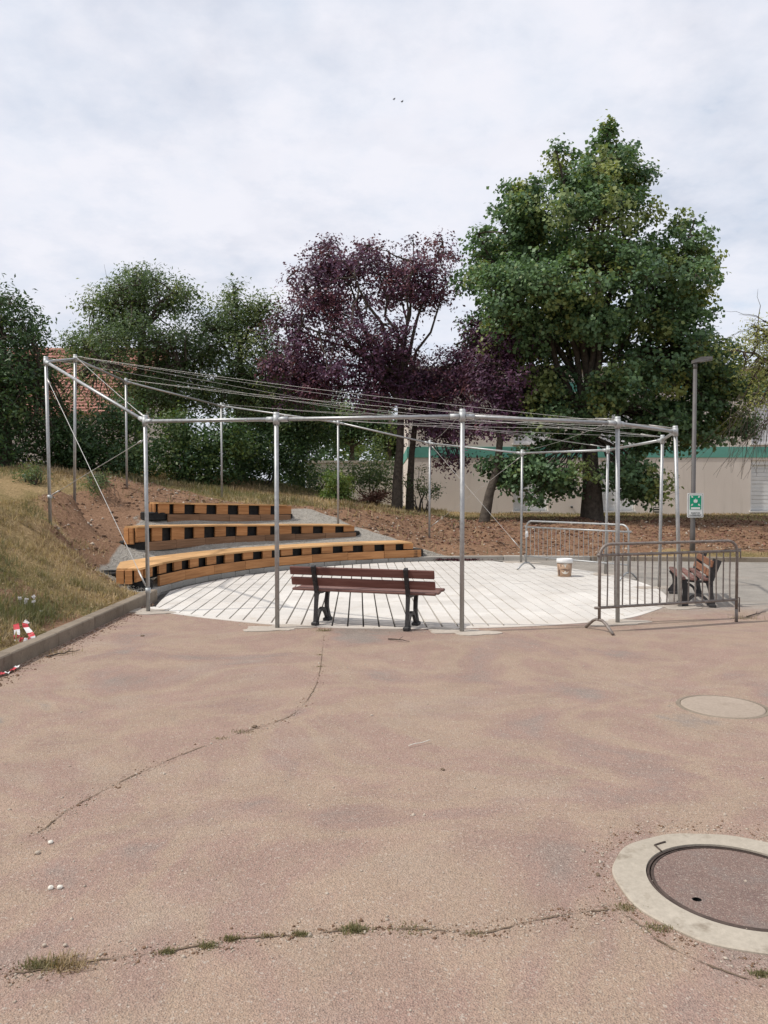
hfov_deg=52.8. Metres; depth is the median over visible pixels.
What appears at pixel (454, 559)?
leaf litter
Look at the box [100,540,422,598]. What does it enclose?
timber seating tier
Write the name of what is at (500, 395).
purple tree
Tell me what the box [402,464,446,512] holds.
young sapling
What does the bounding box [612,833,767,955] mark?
manhole
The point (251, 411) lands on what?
tree
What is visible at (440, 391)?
purple tree
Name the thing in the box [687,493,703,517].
assembly point sign
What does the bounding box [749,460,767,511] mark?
window
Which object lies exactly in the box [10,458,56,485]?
weed clump
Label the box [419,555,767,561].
kerb
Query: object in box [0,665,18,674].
warning tape
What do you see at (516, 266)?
maple tree
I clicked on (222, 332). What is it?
green tree
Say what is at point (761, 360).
robinia tree
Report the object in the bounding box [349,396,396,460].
tree
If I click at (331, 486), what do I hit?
shrub
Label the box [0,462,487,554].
dry grass
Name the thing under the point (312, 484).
dark bush
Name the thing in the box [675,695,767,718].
manhole
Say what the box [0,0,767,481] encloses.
sky
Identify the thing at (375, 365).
purple tree
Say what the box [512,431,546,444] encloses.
window
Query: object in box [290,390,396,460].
tree
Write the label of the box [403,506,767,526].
dry grass
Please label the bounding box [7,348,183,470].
red roof house
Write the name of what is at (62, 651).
weed tuft
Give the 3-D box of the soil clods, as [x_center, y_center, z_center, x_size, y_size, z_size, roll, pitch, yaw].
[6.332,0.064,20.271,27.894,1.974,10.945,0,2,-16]
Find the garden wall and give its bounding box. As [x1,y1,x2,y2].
[306,461,393,505]
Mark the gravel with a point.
(155, 582)
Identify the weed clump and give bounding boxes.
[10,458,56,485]
[76,468,116,497]
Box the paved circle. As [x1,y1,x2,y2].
[150,561,665,628]
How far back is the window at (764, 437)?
34.04 m
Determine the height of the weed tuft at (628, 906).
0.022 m
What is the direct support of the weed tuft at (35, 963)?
on the plaza
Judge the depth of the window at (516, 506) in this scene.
34.13 m
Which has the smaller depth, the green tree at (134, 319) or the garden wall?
the green tree at (134, 319)
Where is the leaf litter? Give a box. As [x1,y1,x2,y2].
[433,558,492,560]
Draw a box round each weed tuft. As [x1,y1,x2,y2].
[10,951,65,975]
[28,945,99,976]
[40,644,82,656]
[154,945,177,955]
[195,939,222,950]
[220,932,243,943]
[258,931,283,937]
[289,929,311,937]
[336,919,375,935]
[380,917,430,936]
[465,929,488,936]
[607,902,643,912]
[641,921,672,932]
[746,966,767,978]
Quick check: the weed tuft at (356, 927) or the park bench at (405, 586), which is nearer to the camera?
the weed tuft at (356, 927)
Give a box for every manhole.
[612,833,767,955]
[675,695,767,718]
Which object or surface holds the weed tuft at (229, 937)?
on the plaza
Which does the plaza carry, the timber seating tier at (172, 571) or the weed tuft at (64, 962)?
the weed tuft at (64, 962)
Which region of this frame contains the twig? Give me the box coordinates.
[47,649,77,656]
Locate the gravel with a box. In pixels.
[99,508,444,590]
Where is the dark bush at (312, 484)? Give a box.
[271,460,348,492]
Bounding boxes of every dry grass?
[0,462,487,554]
[0,490,138,647]
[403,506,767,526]
[590,531,767,556]
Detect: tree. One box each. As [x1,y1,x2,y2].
[0,273,96,469]
[51,258,228,468]
[170,272,332,477]
[216,357,310,482]
[248,229,471,509]
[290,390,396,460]
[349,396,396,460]
[376,337,491,510]
[431,305,547,522]
[448,109,767,521]
[683,292,767,479]
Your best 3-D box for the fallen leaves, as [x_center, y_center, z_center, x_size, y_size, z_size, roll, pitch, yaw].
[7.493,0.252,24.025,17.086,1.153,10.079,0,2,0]
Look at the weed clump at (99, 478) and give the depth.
17.15 m
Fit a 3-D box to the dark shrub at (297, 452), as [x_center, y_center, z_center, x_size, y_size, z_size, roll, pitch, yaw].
[-3.338,-2.366,27.601,5.660,3.687,3.478,-1,2,-43]
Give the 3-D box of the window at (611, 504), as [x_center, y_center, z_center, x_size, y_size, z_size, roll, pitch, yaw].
[10.259,-1.131,34.045,1.624,2.285,0.285,0,2,0]
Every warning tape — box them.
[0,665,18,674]
[13,619,34,641]
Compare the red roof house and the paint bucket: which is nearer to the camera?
the paint bucket
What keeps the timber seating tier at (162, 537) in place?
on the gravel
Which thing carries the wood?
on the ground
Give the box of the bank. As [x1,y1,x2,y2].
[0,463,767,650]
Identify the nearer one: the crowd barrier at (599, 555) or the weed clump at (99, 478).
the crowd barrier at (599, 555)
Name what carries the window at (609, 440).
in the beige building
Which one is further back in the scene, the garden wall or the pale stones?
the garden wall
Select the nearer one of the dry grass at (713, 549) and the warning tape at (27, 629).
the warning tape at (27, 629)
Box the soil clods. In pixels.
[37,477,767,569]
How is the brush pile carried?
on the bank
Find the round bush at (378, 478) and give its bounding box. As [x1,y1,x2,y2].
[332,432,394,502]
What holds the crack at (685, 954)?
on the plaza
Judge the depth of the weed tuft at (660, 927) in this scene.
2.83 m
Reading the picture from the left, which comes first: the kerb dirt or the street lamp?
the kerb dirt
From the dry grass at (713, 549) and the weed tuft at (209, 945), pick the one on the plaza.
the weed tuft at (209, 945)
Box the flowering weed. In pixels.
[0,584,77,641]
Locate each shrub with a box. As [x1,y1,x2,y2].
[19,389,165,477]
[102,400,259,486]
[218,400,349,492]
[316,467,357,500]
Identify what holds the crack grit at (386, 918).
on the plaza
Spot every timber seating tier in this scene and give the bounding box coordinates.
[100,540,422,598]
[119,524,359,550]
[140,502,291,521]
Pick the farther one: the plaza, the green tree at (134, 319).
the green tree at (134, 319)
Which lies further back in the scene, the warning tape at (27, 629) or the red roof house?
the red roof house
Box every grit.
[4,564,767,987]
[4,613,767,1023]
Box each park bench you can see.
[290,565,444,631]
[668,553,721,607]
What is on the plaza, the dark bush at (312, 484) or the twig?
the twig
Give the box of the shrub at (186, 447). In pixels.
[102,400,259,486]
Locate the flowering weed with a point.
(25, 601)
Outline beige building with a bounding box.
[402,366,767,514]
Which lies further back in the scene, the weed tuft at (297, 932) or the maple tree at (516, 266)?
the maple tree at (516, 266)
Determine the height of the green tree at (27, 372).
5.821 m
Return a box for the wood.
[181,426,394,484]
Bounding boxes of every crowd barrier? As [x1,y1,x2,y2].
[517,520,636,580]
[585,540,740,635]
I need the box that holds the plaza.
[0,560,767,1023]
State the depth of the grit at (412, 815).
3.90 m
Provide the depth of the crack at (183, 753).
4.67 m
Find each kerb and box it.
[0,589,156,671]
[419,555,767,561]
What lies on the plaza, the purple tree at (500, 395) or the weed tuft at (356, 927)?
the weed tuft at (356, 927)
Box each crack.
[0,908,607,973]
[37,637,323,833]
[621,912,758,982]
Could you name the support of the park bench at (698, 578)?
on the plaza
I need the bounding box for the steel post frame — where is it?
[43,354,702,635]
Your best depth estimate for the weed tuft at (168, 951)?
2.68 m
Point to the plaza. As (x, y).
(538, 798)
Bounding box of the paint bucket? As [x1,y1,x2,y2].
[556,558,572,576]
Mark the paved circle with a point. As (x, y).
(500, 594)
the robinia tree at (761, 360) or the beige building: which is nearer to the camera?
the robinia tree at (761, 360)
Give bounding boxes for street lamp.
[690,356,712,550]
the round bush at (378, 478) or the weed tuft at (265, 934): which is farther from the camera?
the round bush at (378, 478)
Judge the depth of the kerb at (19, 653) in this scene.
8.31 m
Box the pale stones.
[53,476,767,575]
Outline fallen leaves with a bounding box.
[346,504,767,550]
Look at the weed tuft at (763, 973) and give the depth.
2.56 m
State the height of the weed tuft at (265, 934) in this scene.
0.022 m
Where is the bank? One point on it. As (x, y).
(20, 490)
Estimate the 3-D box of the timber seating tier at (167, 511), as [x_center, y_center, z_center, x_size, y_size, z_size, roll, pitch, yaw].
[-3.846,0.007,18.106,0.817,0.515,4.077,1,2,44]
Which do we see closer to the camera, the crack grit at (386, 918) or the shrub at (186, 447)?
the crack grit at (386, 918)
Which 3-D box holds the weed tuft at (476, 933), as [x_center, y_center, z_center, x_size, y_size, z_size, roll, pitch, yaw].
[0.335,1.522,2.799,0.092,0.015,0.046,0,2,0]
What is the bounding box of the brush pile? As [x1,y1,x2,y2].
[354,487,403,504]
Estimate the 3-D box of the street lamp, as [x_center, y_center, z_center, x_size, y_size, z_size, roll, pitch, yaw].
[7.532,-1.216,18.424,0.456,4.920,0.260,0,2,0]
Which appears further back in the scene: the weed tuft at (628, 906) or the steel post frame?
the steel post frame
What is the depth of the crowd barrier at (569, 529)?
15.03 m
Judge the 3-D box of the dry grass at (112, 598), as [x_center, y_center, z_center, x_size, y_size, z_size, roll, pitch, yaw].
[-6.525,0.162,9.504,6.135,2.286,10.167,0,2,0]
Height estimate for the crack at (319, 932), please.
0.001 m
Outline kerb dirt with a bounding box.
[0,604,160,685]
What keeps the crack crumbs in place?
on the plaza
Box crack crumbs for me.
[0,576,767,987]
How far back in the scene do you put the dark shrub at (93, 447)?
21.00 m
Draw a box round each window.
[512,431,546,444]
[512,484,548,511]
[600,395,634,444]
[600,460,635,511]
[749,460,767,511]
[750,397,767,444]
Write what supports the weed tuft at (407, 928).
on the plaza

